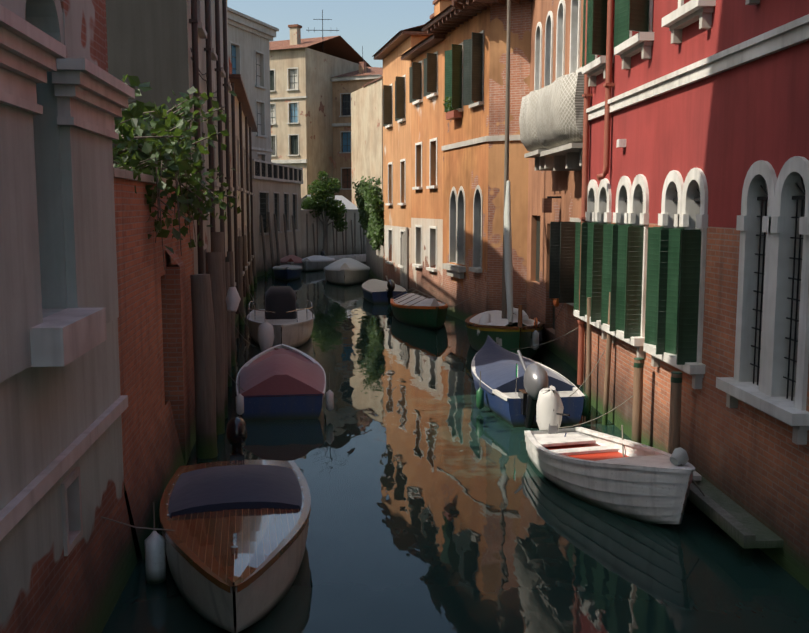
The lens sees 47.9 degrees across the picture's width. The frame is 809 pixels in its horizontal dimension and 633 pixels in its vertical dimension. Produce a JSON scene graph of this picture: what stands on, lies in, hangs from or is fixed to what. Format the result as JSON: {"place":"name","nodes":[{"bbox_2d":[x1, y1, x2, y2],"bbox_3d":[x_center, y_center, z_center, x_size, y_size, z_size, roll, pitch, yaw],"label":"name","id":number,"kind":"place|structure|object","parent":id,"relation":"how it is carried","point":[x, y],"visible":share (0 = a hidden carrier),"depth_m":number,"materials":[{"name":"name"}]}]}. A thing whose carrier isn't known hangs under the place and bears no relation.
{"place":"outdoors","nodes":[
{"label":"outdoors","id":0,"kind":"place"},
{"bbox_2d":[227,0,433,74],"label":"sky","id":1,"kind":"structure","parent":0,"point":[369,24],"materials":[{"name":"blue"}]},
{"bbox_2d":[102,263,808,632],"bbox_3d":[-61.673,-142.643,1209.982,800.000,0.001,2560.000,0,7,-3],"label":"water","id":2,"kind":"structure","parent":0,"point":[440,503],"depth_m":10.55,"materials":[{"name":"teal liquid"}]},
{"bbox_2d":[113,168,195,560],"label":"garden wall","id":3,"kind":"structure","parent":2,"relation":"in","point":[156,365],"depth_m":11.37,"materials":[{"name":"brick"}]},
{"bbox_2d":[112,74,240,269],"bbox_3d":[-3.766,-0.916,13.148,2.334,5.197,7.733,0,7,-3],"label":"fig tree","id":4,"kind":"object","parent":3,"relation":"on","point":[140,146],"visible":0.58,"depth_m":12.30,"materials":[{"name":"green plant"}]},
{"bbox_2d":[101,416,310,632],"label":"boat","id":5,"kind":"object","parent":2,"relation":"on","point":[239,521],"visible":1,"depth_m":9.06,"materials":[{"name":"beige paint"}]},
{"bbox_2d":[190,232,256,458],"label":"mooring posts","id":6,"kind":"object","parent":2,"relation":"in","point":[217,299],"visible":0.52,"depth_m":14.91,"materials":[{"name":"brown wood"}]},
{"bbox_2d":[229,57,257,324],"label":"building","id":7,"kind":"structure","parent":2,"relation":"in","point":[243,125],"depth_m":33.27,"materials":[{"name":"paint"}]},
{"bbox_2d":[247,286,314,347],"bbox_3d":[-3.602,0.035,26.280,2.021,1.879,5.894,0,7,-3],"label":"boat","id":8,"kind":"object","parent":2,"relation":"on","point":[279,311],"visible":0.85,"depth_m":25.36,"materials":[{"name":"white paint"}]},
{"bbox_2d":[236,322,333,420],"bbox_3d":[-2.522,1.067,18.467,1.732,1.350,5.026,-1,7,-10],"label":"boat","id":9,"kind":"object","parent":2,"relation":"on","point":[281,382],"visible":0.98,"depth_m":16.16,"materials":[{"name":"blue paint"}]},
{"bbox_2d":[273,265,301,280],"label":"blue boat","id":10,"kind":"object","parent":2,"relation":"on","point":[287,272],"visible":0.92,"depth_m":46.73,"materials":[{"name":"paint"}]},
{"bbox_2d":[277,255,302,270],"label":"red boat","id":11,"kind":"object","parent":2,"relation":"on","point":[291,260],"visible":0.38,"depth_m":52.15,"materials":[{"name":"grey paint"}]},
{"bbox_2d":[301,249,334,270],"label":"white boat","id":12,"kind":"object","parent":2,"relation":"on","point":[321,261],"visible":0.67,"depth_m":53.41,"materials":[{"name":"white fabric"}]},
{"bbox_2d":[301,170,347,256],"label":"tree","id":13,"kind":"object","parent":2,"relation":"in","point":[322,195],"visible":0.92,"depth_m":60.22,"materials":[{"name":"green plant"}]},
{"bbox_2d":[301,195,365,258],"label":"end wall","id":14,"kind":"structure","parent":2,"relation":"in","point":[350,239],"depth_m":62.16,"materials":[{"name":"paint"}]},
{"bbox_2d":[326,254,365,262],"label":"boat row","id":15,"kind":"object","parent":2,"relation":"in","point":[361,258],"visible":0.33,"depth_m":60.63,"materials":[{"name":"white paint"}]},
{"bbox_2d":[324,258,369,284],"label":"white boat","id":16,"kind":"object","parent":2,"relation":"on","point":[352,271],"visible":0.98,"depth_m":44.08,"materials":[{"name":"white fabric"}]},
{"bbox_2d":[366,199,382,280],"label":"ivy wall","id":17,"kind":"structure","parent":2,"relation":"in","point":[374,260],"depth_m":47.21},
{"bbox_2d":[352,176,383,250],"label":"ivy","id":18,"kind":"object","parent":17,"relation":"attached to","point":[368,197],"visible":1,"depth_m":42.98,"materials":[{"name":"plant"}]},
{"bbox_2d":[362,275,406,303],"bbox_3d":[-0.865,-1.054,37.252,1.760,1.512,5.078,0,7,-3],"label":"boat","id":19,"kind":"object","parent":2,"relation":"on","point":[376,291],"visible":0.75,"depth_m":35.53,"materials":[{"name":"paint"}]},
{"bbox_2d":[390,288,452,328],"bbox_3d":[0.524,-0.225,29.919,1.880,1.162,5.056,0,7,-3],"label":"boat","id":20,"kind":"object","parent":2,"relation":"on","point":[413,309],"visible":0.92,"depth_m":28.46,"materials":[{"name":"paint"}]},
{"bbox_2d":[465,0,543,358],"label":"sailboat","id":21,"kind":"object","parent":2,"relation":"on","point":[508,326],"visible":0.79,"depth_m":23.10,"materials":[{"name":"green paint"}]},
{"bbox_2d":[471,335,588,427],"bbox_3d":[2.236,1.337,17.462,1.916,1.900,5.409,0,7,-3],"label":"boat","id":22,"kind":"object","parent":2,"relation":"in","point":[509,385],"visible":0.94,"depth_m":16.25,"materials":[{"name":"paint"}]},
{"bbox_2d":[524,385,704,523],"bbox_3d":[2.751,1.853,12.188,1.734,1.260,3.818,-5,8,-34],"label":"boat","id":23,"kind":"object","parent":2,"relation":"on","point":[644,483],"visible":0.96,"depth_m":11.38,"materials":[{"name":"paint"}]},
{"bbox_2d":[225,275,632,428],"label":"mooring lines","id":24,"kind":"object","parent":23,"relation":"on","point":[510,349],"visible":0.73,"depth_m":15.65,"materials":[{"name":"fabric"}]},
{"bbox_2d":[582,292,682,453],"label":"posts","id":25,"kind":"object","parent":2,"relation":"in","point":[675,410],"visible":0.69,"depth_m":13.56,"materials":[{"name":"wood"}]},
{"label":"ground bed","id":26,"kind":"structure","parent":0,"visible":0},
{"bbox_2d":[0,0,136,632],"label":"building","id":27,"kind":"structure","parent":26,"relation":"on","point":[68,559],"depth_m":7.28,"materials":[{"name":"paint"}]},
{"bbox_2d":[105,0,236,286],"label":"building","id":28,"kind":"structure","parent":26,"relation":"on","point":[152,42],"depth_m":16.05,"materials":[{"name":"paint"}]},
{"bbox_2d":[190,48,229,121],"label":"cables","id":29,"kind":"object","parent":28,"relation":"attached to","point":[206,77],"visible":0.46,"depth_m":18.33,"materials":[{"name":"metal"}]},
{"bbox_2d":[227,7,278,172],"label":"building","id":30,"kind":"structure","parent":26,"relation":"on","point":[249,38],"depth_m":52.48,"materials":[{"name":"paint"}]},
{"bbox_2d":[252,159,302,276],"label":"building","id":31,"kind":"structure","parent":26,"relation":"on","point":[277,211],"depth_m":52.04,"materials":[{"name":"paint"}]},
{"bbox_2d":[269,24,370,198],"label":"building","id":32,"kind":"structure","parent":26,"relation":"on","point":[302,71],"depth_m":75.68,"materials":[{"name":"beige paint"}]},
{"bbox_2d":[306,10,362,61],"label":"antenna","id":33,"kind":"object","parent":32,"relation":"on","point":[314,30],"visible":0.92,"depth_m":77.27,"materials":[{"name":"metal"}]},
{"bbox_2d":[330,62,382,201],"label":"building","id":34,"kind":"structure","parent":26,"relation":"on","point":[344,86],"depth_m":78.50,"materials":[{"name":"paint"}]},
{"bbox_2d":[351,67,382,205],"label":"building","id":35,"kind":"structure","parent":26,"relation":"on","point":[366,130],"depth_m":70.39,"materials":[{"name":"beige paint"}]},
{"bbox_2d":[372,25,430,292],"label":"building","id":36,"kind":"structure","parent":26,"relation":"on","point":[397,161],"depth_m":38.87,"materials":[{"name":"paint"}]},
{"bbox_2d":[400,227,407,292],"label":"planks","id":37,"kind":"object","parent":36,"relation":"attached to","point":[404,260],"visible":0.58,"depth_m":37.45,"materials":[{"name":"beige wood"}]},
{"bbox_2d":[399,0,455,301],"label":"building","id":38,"kind":"structure","parent":26,"relation":"on","point":[425,56],"depth_m":33.83,"materials":[{"name":"paint"}]},
{"bbox_2d":[420,0,532,320],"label":"building","id":39,"kind":"structure","parent":26,"relation":"on","point":[474,32],"depth_m":27.58,"materials":[{"name":"paint"}]},
{"bbox_2d":[443,97,461,119],"bbox_3d":[1.599,-6.870,29.898,0.487,0.721,0.992,-2,7,-14],"label":"window box","id":40,"kind":"object","parent":39,"relation":"attached to","point":[453,114],"visible":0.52,"depth_m":29.74,"materials":[{"name":"ceramic"}]},
{"bbox_2d":[519,0,583,369],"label":"building","id":41,"kind":"structure","parent":26,"relation":"on","point":[551,120],"depth_m":21.81,"materials":[{"name":"paint"}]},
{"bbox_2d":[574,0,808,589],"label":"red building","id":42,"kind":"structure","parent":26,"relation":"on","point":[692,243],"depth_m":11.35,"materials":[{"name":"paint"}]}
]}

